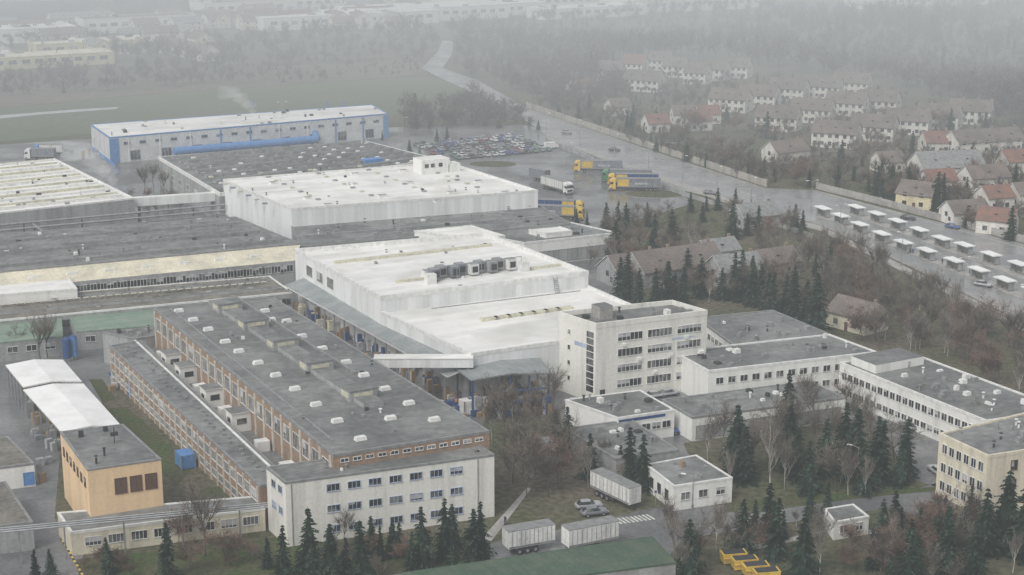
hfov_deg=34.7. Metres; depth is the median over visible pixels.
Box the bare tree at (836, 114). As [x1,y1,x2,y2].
[824,104,846,120]
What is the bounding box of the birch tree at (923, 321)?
[917,312,934,348]
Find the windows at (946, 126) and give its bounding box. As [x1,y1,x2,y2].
[923,101,960,128]
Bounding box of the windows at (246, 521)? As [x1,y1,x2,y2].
[85,516,257,545]
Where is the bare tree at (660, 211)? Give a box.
[652,205,664,226]
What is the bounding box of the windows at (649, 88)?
[626,68,662,92]
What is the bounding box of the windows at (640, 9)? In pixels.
[551,8,641,14]
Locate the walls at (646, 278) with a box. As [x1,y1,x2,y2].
[629,253,699,288]
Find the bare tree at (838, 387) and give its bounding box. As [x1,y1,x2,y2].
[829,367,860,405]
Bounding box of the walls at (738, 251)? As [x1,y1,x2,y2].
[699,242,740,253]
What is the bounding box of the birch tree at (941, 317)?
[937,306,953,352]
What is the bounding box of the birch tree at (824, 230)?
[817,223,828,235]
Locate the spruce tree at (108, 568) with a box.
[97,537,118,574]
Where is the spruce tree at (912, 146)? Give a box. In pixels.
[908,131,914,156]
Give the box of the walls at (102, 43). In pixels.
[84,40,112,50]
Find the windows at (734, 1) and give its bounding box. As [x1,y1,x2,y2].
[647,0,758,6]
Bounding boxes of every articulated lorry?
[24,148,55,159]
[33,144,63,155]
[538,198,584,211]
[538,204,584,220]
[541,175,573,194]
[573,159,622,172]
[601,168,651,181]
[607,172,658,184]
[608,177,660,190]
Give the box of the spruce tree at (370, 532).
[365,515,387,562]
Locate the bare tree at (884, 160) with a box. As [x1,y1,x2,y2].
[877,151,891,165]
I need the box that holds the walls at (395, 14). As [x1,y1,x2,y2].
[383,12,400,25]
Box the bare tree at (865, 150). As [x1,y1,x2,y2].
[858,143,872,168]
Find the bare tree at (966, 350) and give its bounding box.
[957,336,979,365]
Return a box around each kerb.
[60,538,83,574]
[546,135,1016,318]
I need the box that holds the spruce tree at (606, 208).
[598,202,611,229]
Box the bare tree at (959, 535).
[950,505,981,560]
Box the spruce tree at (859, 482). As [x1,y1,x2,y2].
[849,441,882,498]
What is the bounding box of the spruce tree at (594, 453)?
[572,433,601,483]
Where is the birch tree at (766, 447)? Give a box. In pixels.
[760,426,770,471]
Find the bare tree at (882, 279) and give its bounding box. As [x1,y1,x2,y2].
[872,266,896,287]
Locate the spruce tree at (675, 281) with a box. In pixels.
[672,273,678,300]
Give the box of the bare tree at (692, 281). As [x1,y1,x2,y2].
[679,266,700,292]
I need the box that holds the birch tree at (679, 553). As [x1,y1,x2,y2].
[671,536,692,564]
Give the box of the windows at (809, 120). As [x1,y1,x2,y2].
[797,96,833,122]
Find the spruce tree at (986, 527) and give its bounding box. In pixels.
[961,487,1005,561]
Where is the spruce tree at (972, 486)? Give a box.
[961,484,976,520]
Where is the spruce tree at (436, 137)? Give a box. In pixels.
[433,128,439,140]
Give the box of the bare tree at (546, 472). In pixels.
[532,449,562,497]
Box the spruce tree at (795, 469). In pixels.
[783,428,804,484]
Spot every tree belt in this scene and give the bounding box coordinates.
[0,53,419,95]
[6,11,440,67]
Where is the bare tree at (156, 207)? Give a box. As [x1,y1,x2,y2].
[150,205,162,217]
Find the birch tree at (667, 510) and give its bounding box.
[656,486,684,558]
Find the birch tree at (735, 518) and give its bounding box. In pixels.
[730,504,741,539]
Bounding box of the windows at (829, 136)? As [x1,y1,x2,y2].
[813,118,859,148]
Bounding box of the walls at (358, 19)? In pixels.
[354,12,372,28]
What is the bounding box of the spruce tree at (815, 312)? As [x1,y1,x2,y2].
[802,271,836,332]
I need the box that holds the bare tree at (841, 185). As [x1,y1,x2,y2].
[839,179,851,188]
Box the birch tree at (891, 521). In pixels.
[880,496,903,534]
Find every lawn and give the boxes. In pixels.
[76,536,490,574]
[89,379,115,401]
[107,407,190,485]
[195,486,260,537]
[724,487,935,512]
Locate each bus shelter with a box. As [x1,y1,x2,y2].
[814,205,832,217]
[831,212,850,224]
[847,204,865,216]
[850,221,869,233]
[867,210,886,222]
[872,230,891,242]
[888,218,907,230]
[893,239,914,252]
[909,226,929,239]
[916,246,937,261]
[931,235,952,248]
[943,256,965,271]
[954,241,975,255]
[967,265,990,280]
[980,250,1002,265]
[993,275,1016,291]
[1007,260,1023,273]
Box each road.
[394,484,955,574]
[422,41,527,113]
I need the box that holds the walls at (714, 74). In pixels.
[712,62,730,80]
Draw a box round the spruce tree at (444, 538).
[432,496,462,564]
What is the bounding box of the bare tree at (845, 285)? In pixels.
[831,275,855,296]
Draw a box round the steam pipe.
[0,204,225,231]
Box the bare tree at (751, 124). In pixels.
[746,121,756,135]
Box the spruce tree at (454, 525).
[448,504,463,549]
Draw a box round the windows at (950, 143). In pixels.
[949,124,1020,153]
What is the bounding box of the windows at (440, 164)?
[425,163,442,167]
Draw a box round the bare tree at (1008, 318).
[1002,305,1023,348]
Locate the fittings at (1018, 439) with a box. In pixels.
[939,418,1023,507]
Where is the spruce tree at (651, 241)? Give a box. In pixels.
[645,214,660,248]
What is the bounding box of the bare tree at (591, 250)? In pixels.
[586,239,602,269]
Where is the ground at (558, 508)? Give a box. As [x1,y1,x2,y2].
[0,2,1023,574]
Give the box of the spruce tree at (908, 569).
[898,546,916,574]
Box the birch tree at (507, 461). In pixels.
[500,448,514,486]
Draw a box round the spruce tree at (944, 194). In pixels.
[940,173,949,201]
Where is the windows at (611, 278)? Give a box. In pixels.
[606,246,651,282]
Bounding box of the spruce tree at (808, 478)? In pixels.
[795,441,826,496]
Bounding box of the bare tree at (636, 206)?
[634,203,641,212]
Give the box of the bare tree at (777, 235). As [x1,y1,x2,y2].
[764,224,791,246]
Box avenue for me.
[522,109,1023,316]
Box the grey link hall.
[291,205,570,247]
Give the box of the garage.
[565,390,674,437]
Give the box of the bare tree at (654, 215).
[649,209,659,222]
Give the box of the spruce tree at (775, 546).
[761,497,791,563]
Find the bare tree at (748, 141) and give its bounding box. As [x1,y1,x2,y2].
[741,134,755,150]
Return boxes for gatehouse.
[647,454,732,510]
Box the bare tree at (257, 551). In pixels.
[249,540,264,560]
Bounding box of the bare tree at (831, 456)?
[812,436,848,492]
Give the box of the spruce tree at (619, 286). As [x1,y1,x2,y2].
[610,256,631,296]
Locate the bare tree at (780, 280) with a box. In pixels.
[775,267,790,291]
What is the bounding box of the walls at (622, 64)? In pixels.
[597,62,625,80]
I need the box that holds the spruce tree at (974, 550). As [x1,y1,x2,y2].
[953,523,989,574]
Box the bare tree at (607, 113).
[601,102,618,126]
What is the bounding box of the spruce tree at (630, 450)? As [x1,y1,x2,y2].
[618,426,637,480]
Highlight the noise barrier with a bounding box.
[816,182,1023,242]
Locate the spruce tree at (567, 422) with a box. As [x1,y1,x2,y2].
[556,406,574,457]
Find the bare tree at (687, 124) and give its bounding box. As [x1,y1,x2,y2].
[681,117,692,132]
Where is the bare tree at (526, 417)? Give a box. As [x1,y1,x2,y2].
[499,401,537,429]
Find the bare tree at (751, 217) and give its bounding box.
[742,208,754,222]
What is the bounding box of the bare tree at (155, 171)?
[146,161,158,187]
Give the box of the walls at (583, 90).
[566,82,592,96]
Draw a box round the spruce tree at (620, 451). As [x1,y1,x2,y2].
[617,445,622,454]
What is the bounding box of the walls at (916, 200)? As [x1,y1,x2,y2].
[895,191,941,210]
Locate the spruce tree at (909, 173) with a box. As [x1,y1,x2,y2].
[905,165,911,178]
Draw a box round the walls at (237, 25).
[236,15,239,28]
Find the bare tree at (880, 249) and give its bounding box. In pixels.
[877,243,892,273]
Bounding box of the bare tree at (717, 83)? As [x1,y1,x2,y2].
[712,77,722,86]
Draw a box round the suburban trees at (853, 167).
[780,111,1023,214]
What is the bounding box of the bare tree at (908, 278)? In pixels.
[899,264,922,286]
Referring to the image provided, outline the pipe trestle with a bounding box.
[0,502,267,563]
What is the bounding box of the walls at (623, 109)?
[604,100,631,115]
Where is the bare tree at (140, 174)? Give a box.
[135,162,150,189]
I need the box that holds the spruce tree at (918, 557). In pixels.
[913,536,926,574]
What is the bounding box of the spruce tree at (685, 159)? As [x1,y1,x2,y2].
[681,142,689,161]
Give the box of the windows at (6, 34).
[3,32,34,36]
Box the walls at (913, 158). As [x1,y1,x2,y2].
[907,153,960,172]
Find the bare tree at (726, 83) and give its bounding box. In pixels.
[722,78,729,86]
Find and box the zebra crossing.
[617,514,654,523]
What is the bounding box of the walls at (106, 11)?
[101,8,114,14]
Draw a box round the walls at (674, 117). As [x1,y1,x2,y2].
[670,107,680,123]
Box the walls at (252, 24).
[238,16,257,30]
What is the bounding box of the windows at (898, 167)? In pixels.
[875,148,900,170]
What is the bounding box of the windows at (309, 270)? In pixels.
[307,266,332,288]
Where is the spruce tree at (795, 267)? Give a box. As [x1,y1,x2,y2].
[788,264,802,298]
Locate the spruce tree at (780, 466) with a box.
[771,422,793,473]
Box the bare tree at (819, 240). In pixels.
[794,229,826,268]
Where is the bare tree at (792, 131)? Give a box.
[786,120,803,138]
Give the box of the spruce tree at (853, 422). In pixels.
[849,411,865,444]
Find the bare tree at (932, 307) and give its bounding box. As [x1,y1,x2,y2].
[920,291,947,338]
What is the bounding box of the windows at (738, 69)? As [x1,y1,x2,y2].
[731,56,749,77]
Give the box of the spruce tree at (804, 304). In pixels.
[799,279,811,320]
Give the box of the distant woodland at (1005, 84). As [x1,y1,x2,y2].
[443,0,1023,120]
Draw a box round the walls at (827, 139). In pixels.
[811,125,861,149]
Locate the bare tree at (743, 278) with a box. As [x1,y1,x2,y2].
[727,263,747,280]
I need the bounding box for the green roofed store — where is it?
[398,536,675,574]
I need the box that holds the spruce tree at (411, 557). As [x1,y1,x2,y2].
[400,531,422,572]
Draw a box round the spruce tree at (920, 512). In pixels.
[915,507,927,547]
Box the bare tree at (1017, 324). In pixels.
[1013,304,1023,349]
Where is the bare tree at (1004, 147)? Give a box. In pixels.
[996,138,1018,149]
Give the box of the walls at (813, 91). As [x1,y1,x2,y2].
[810,79,843,97]
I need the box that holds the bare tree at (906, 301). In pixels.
[893,287,921,310]
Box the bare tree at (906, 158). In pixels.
[899,151,912,166]
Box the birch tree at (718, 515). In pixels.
[710,495,732,551]
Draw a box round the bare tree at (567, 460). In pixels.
[536,429,582,489]
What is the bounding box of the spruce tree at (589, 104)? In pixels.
[584,94,595,116]
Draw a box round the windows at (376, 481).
[272,467,461,531]
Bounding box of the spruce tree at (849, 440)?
[833,431,854,484]
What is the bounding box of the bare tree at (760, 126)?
[748,119,768,133]
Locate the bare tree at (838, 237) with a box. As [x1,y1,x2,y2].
[825,222,848,260]
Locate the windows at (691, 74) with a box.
[684,61,709,84]
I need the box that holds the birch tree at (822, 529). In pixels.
[806,492,841,574]
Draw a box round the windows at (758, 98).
[752,82,778,107]
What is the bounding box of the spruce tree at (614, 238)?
[603,220,623,254]
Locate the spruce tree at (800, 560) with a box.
[780,514,822,574]
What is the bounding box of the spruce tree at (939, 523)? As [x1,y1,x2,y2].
[936,507,943,540]
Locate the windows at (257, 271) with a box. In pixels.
[77,265,292,290]
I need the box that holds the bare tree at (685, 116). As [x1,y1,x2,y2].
[676,107,691,125]
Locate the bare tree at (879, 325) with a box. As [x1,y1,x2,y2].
[861,301,893,345]
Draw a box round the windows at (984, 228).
[982,207,1016,230]
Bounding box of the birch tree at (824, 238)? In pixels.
[821,231,829,242]
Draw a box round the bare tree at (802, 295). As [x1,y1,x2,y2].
[789,278,808,306]
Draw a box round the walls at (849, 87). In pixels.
[844,75,872,91]
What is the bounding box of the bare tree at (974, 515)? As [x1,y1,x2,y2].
[967,508,978,525]
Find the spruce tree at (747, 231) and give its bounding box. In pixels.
[741,213,753,236]
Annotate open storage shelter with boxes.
[6,359,81,413]
[23,383,118,451]
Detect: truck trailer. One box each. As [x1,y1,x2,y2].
[502,518,554,554]
[529,167,549,181]
[539,437,555,468]
[561,515,618,547]
[590,467,641,505]
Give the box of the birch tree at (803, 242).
[798,233,810,256]
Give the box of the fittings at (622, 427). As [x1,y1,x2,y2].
[595,422,655,449]
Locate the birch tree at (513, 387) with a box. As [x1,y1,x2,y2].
[503,379,520,417]
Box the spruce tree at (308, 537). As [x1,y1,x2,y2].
[291,506,322,574]
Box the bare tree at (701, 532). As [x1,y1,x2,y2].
[674,503,729,561]
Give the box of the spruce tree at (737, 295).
[731,273,743,303]
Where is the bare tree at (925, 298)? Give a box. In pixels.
[911,283,938,319]
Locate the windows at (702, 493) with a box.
[650,478,724,499]
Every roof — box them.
[0,17,16,20]
[0,19,55,24]
[0,276,292,321]
[30,39,62,41]
[36,26,85,35]
[40,20,53,25]
[46,11,101,18]
[57,496,264,534]
[82,36,110,45]
[91,213,228,226]
[92,7,112,13]
[106,35,124,42]
[118,27,140,34]
[129,17,160,24]
[141,25,178,32]
[152,36,188,46]
[154,8,182,12]
[166,15,203,22]
[172,21,202,31]
[182,41,220,52]
[186,30,212,38]
[193,9,232,15]
[200,10,240,18]
[235,12,266,18]
[236,3,252,9]
[238,13,279,21]
[241,7,281,13]
[248,3,274,7]
[275,9,312,14]
[296,6,320,12]
[326,9,347,16]
[329,16,354,22]
[342,0,371,4]
[342,5,389,10]
[343,2,364,5]
[349,10,372,17]
[366,0,386,4]
[374,8,402,16]
[387,16,412,22]
[394,0,417,2]
[414,225,505,236]
[505,222,617,243]
[567,79,595,88]
[570,420,678,460]
[595,252,637,273]
[597,60,625,70]
[603,97,631,107]
[622,54,649,64]
[623,69,666,81]
[630,241,721,274]
[640,113,670,124]
[648,51,674,60]
[661,56,689,66]
[669,105,695,114]
[680,111,713,121]
[682,62,712,73]
[695,104,721,114]
[698,236,742,252]
[704,251,763,273]
[705,59,731,70]
[707,87,754,100]
[727,57,753,67]
[729,201,780,218]
[739,83,782,96]
[752,245,802,265]
[754,104,803,119]
[760,138,810,153]
[768,77,810,89]
[790,97,836,111]
[804,75,844,87]
[811,119,862,135]
[825,90,870,104]
[825,293,886,320]
[833,71,873,83]
[850,113,899,128]
[859,89,902,102]
[869,150,904,162]
[885,107,932,122]
[895,179,943,197]
[906,149,985,168]
[917,102,963,117]
[917,130,950,143]
[919,168,958,181]
[937,198,988,214]
[939,412,1023,458]
[945,126,1023,143]
[949,98,994,112]
[956,163,1012,179]
[972,184,1016,198]
[975,205,1020,222]
[993,148,1023,162]
[1009,182,1023,195]
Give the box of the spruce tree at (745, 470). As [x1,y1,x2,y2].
[731,426,760,487]
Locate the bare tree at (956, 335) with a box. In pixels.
[950,324,965,354]
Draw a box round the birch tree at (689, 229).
[681,221,698,242]
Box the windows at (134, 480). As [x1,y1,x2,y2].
[63,448,156,493]
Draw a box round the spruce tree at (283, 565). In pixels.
[270,525,296,574]
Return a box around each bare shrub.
[77,553,91,565]
[88,543,109,558]
[89,544,116,562]
[109,540,129,569]
[112,554,130,566]
[143,185,152,195]
[154,499,203,540]
[173,529,209,563]
[198,517,248,565]
[219,549,238,563]
[243,539,259,560]
[338,529,383,551]
[386,531,415,557]
[604,104,621,112]
[614,108,629,123]
[619,237,643,252]
[625,261,642,281]
[629,212,646,227]
[631,121,646,135]
[656,236,686,247]
[668,87,690,101]
[669,121,687,133]
[682,257,720,285]
[682,527,710,553]
[688,108,707,124]
[690,76,704,87]
[707,132,724,147]
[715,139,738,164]
[724,194,742,209]
[726,112,747,132]
[727,78,739,87]
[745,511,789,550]
[752,228,771,242]
[758,210,781,229]
[758,251,794,278]
[763,123,781,138]
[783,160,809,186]
[795,151,813,165]
[827,232,855,246]
[829,239,856,258]
[830,543,860,567]
[833,239,859,259]
[837,114,850,120]
[837,539,864,567]
[838,514,866,550]
[840,241,867,260]
[841,298,883,330]
[849,278,882,304]
[857,139,873,148]
[862,277,891,295]
[872,128,887,141]
[877,101,889,114]
[881,181,896,199]
[885,136,902,148]
[890,174,907,189]
[894,305,921,323]
[896,127,910,136]
[900,498,932,535]
[910,327,933,347]
[911,483,960,522]
[912,497,959,526]
[920,525,941,563]
[933,106,952,122]
[945,295,972,321]
[946,175,969,197]
[946,317,986,354]
[960,331,1017,376]
[961,153,983,166]
[961,286,1012,336]
[961,495,993,525]
[962,201,977,225]
[970,297,994,317]
[977,362,1007,379]
[1002,320,1023,344]
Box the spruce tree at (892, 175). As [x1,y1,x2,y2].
[884,164,897,197]
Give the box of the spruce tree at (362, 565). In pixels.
[344,519,376,574]
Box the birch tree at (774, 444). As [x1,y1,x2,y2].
[753,409,794,482]
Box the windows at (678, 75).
[663,55,686,77]
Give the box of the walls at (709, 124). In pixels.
[680,116,712,130]
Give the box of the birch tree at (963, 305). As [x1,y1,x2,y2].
[957,294,974,329]
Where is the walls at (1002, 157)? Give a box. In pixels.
[992,151,1023,172]
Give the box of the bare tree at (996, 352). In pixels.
[983,339,1005,366]
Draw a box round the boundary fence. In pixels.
[545,137,813,237]
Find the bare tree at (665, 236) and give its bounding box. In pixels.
[656,225,676,243]
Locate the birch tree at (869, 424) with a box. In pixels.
[861,404,875,443]
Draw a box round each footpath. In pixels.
[485,488,529,540]
[752,529,955,548]
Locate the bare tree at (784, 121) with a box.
[776,114,791,136]
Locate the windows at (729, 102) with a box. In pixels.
[710,86,749,112]
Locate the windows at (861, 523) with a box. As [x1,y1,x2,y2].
[840,522,862,532]
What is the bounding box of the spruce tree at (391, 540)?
[385,522,401,559]
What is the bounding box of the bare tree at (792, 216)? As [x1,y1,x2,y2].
[782,204,802,239]
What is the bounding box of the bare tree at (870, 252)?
[867,239,884,269]
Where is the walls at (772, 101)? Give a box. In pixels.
[753,88,781,107]
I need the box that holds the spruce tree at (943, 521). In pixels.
[941,505,958,545]
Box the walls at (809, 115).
[802,102,835,122]
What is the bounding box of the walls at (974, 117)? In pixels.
[962,103,994,124]
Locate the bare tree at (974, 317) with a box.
[958,305,993,334]
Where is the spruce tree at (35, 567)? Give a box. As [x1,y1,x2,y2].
[29,549,40,574]
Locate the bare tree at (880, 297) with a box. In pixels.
[865,282,889,303]
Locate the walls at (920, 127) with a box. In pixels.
[899,113,931,135]
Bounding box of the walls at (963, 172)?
[957,167,1010,190]
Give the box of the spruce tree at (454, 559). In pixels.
[446,539,459,565]
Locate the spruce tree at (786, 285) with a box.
[778,274,791,313]
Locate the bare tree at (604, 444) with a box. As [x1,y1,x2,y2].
[595,434,611,457]
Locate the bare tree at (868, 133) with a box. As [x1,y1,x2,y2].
[861,125,874,140]
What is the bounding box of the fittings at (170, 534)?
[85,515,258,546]
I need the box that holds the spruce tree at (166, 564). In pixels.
[154,523,181,574]
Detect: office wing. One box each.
[681,333,875,395]
[706,310,829,346]
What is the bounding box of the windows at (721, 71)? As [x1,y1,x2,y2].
[710,58,728,80]
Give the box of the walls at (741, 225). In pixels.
[729,206,779,228]
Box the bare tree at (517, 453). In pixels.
[494,427,548,497]
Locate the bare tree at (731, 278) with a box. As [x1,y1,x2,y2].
[725,262,748,290]
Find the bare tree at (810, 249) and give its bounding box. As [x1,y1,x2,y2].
[800,236,816,268]
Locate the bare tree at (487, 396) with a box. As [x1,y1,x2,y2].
[477,371,506,422]
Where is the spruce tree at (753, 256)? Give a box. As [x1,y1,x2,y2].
[747,255,758,285]
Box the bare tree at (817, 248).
[811,240,826,272]
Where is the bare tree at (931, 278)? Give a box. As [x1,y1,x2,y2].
[921,268,940,300]
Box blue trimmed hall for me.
[91,101,388,166]
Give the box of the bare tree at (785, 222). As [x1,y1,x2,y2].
[781,214,797,232]
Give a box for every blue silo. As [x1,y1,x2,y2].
[62,337,71,360]
[69,335,77,359]
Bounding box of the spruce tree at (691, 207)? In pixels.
[685,192,696,213]
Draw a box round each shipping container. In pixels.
[174,447,195,469]
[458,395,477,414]
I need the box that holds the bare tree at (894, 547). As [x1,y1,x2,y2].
[859,516,908,572]
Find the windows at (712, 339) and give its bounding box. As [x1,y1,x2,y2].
[708,334,720,345]
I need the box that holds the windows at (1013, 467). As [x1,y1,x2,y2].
[940,444,1016,504]
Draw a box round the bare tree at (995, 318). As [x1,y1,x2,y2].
[971,299,1001,343]
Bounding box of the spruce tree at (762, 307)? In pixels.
[756,271,777,310]
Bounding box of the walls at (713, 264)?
[704,257,763,286]
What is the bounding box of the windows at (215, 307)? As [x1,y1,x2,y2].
[157,304,482,464]
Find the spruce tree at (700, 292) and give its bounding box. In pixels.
[690,258,712,300]
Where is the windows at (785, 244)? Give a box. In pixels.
[770,242,791,274]
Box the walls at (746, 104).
[708,91,753,112]
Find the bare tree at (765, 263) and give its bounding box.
[757,253,775,275]
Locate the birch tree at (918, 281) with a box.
[911,265,926,309]
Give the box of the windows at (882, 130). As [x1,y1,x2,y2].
[857,112,896,141]
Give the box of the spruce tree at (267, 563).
[260,537,274,569]
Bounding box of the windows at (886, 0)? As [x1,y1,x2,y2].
[878,0,935,2]
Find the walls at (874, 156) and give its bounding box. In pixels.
[870,153,905,172]
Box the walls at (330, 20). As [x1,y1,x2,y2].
[329,18,354,28]
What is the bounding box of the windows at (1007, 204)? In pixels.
[981,181,1008,206]
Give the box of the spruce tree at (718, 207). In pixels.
[713,188,723,210]
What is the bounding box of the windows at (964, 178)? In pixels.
[963,161,1001,184]
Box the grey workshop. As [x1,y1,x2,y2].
[102,325,154,363]
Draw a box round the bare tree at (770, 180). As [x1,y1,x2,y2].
[768,173,774,187]
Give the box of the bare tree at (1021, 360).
[1006,340,1023,385]
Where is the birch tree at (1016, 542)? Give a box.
[1008,527,1023,572]
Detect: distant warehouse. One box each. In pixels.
[0,21,74,43]
[0,46,114,69]
[28,34,147,51]
[75,11,195,33]
[189,0,287,12]
[255,8,438,30]
[287,0,431,9]
[334,0,509,20]
[432,0,598,4]
[462,0,545,14]
[526,2,646,19]
[599,0,763,12]
[844,0,997,8]
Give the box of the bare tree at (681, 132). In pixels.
[670,124,690,150]
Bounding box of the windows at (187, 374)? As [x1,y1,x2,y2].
[111,354,255,496]
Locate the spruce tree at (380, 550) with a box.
[373,526,390,562]
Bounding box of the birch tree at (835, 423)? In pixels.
[822,396,851,449]
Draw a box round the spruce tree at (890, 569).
[885,555,895,574]
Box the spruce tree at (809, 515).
[807,502,813,522]
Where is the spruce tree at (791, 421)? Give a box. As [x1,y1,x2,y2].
[774,405,805,464]
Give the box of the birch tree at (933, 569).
[926,563,938,574]
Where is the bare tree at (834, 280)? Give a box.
[821,260,857,294]
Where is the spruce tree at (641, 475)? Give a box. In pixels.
[631,434,652,495]
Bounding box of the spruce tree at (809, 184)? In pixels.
[805,170,813,187]
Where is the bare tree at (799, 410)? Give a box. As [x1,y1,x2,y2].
[755,388,815,443]
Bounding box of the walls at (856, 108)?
[836,95,869,116]
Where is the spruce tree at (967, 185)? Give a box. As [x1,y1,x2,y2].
[962,177,970,198]
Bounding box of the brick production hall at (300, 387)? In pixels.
[153,296,489,468]
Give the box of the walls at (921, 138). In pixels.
[918,132,948,150]
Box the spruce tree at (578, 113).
[575,104,581,119]
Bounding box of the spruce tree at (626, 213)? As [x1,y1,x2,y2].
[619,203,635,237]
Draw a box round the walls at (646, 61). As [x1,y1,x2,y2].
[625,57,648,73]
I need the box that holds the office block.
[266,445,494,546]
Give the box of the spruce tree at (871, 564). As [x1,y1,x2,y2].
[863,529,879,572]
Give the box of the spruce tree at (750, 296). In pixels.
[743,259,758,307]
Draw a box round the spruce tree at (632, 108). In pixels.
[629,102,636,118]
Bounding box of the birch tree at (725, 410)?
[714,394,737,448]
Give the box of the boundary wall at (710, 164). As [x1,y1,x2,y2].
[526,102,766,186]
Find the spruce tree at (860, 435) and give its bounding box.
[835,408,868,482]
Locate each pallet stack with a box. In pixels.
[30,415,58,483]
[69,148,98,155]
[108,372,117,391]
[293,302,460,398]
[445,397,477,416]
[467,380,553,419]
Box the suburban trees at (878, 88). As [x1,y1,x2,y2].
[662,56,1023,141]
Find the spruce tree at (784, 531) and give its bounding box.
[781,511,789,540]
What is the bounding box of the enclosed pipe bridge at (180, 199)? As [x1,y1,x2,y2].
[134,192,214,221]
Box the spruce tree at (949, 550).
[936,520,964,574]
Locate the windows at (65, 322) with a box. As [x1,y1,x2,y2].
[62,298,290,326]
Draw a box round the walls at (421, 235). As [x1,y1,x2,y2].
[414,232,504,238]
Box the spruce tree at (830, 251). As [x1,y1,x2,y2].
[820,243,834,276]
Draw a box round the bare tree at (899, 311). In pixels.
[893,302,908,327]
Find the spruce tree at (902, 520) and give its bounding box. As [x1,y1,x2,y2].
[898,507,906,549]
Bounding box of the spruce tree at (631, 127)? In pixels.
[629,113,633,135]
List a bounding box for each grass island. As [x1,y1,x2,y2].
[470,161,515,166]
[625,190,681,197]
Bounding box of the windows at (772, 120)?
[756,103,799,129]
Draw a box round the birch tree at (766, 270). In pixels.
[756,260,773,289]
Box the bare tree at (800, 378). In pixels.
[793,372,816,387]
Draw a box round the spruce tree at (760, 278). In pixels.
[751,264,766,307]
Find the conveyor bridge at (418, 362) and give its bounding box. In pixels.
[373,354,473,397]
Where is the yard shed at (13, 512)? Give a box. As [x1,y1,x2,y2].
[0,481,34,553]
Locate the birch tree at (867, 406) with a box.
[854,387,882,440]
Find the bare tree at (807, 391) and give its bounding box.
[796,370,835,431]
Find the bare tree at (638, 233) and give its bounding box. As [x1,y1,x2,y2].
[628,223,652,248]
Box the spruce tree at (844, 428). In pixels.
[832,403,852,468]
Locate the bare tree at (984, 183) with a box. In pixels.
[977,176,990,186]
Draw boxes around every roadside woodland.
[394,78,535,128]
[450,31,631,105]
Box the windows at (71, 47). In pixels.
[43,43,141,50]
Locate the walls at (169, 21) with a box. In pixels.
[167,18,202,29]
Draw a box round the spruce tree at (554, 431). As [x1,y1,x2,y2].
[550,410,560,446]
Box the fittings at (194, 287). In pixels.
[0,277,291,326]
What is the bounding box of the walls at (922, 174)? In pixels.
[918,172,957,188]
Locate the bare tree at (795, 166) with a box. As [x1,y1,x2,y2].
[787,157,810,168]
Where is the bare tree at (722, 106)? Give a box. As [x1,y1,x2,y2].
[716,98,728,109]
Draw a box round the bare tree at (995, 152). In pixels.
[988,145,1000,162]
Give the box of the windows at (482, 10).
[443,8,503,13]
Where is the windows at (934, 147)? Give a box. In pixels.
[921,128,947,150]
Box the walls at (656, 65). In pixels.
[649,53,673,70]
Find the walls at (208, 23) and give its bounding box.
[200,14,235,28]
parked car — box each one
[424,143,431,147]
[428,150,436,154]
[449,148,457,152]
[454,154,462,159]
[455,147,463,151]
[461,154,470,158]
[468,153,476,158]
[475,153,483,157]
[482,152,490,156]
[496,151,504,155]
[502,143,511,146]
[503,150,511,154]
[529,148,538,152]
[536,147,545,151]
[561,129,571,133]
[574,498,602,509]
[579,505,608,517]
[608,147,620,151]
[646,390,666,397]
[659,388,680,397]
[674,427,679,434]
[703,189,715,194]
[898,420,916,430]
[900,214,915,220]
[927,464,936,476]
[944,223,960,228]
[973,280,992,287]
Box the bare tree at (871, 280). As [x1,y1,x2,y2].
[857,264,899,292]
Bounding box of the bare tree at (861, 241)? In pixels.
[850,227,873,265]
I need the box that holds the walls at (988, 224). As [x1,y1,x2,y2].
[975,212,1018,233]
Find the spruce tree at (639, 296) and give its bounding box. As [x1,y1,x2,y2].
[629,268,648,303]
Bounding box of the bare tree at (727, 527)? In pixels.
[717,518,733,546]
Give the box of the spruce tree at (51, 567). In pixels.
[42,549,60,574]
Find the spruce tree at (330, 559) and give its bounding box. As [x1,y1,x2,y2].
[317,524,350,574]
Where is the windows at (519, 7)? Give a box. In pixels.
[510,5,540,9]
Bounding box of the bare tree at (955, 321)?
[944,309,970,340]
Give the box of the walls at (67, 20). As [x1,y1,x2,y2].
[47,15,74,22]
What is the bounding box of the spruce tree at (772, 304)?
[763,272,780,311]
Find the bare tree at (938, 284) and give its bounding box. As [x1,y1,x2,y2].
[926,266,965,314]
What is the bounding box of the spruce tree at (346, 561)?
[340,537,353,574]
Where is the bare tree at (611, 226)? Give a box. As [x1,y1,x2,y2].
[604,211,620,230]
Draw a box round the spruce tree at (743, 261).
[738,250,749,292]
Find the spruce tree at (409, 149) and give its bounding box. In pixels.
[407,139,411,151]
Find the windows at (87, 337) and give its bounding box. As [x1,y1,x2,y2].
[85,336,94,341]
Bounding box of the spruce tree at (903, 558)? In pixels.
[895,550,913,573]
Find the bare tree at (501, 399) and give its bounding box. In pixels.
[482,378,520,443]
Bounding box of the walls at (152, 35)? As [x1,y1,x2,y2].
[141,31,178,41]
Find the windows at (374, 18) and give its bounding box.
[271,14,431,24]
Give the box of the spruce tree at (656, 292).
[644,269,665,302]
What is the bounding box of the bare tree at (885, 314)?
[867,302,888,340]
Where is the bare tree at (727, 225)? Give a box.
[721,221,729,232]
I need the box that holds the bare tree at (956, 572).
[938,554,968,574]
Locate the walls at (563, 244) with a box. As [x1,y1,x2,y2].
[513,235,609,261]
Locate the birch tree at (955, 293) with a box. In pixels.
[946,277,966,324]
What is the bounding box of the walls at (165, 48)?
[151,43,176,55]
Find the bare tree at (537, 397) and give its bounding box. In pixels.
[513,377,566,435]
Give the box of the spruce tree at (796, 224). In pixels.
[788,204,800,230]

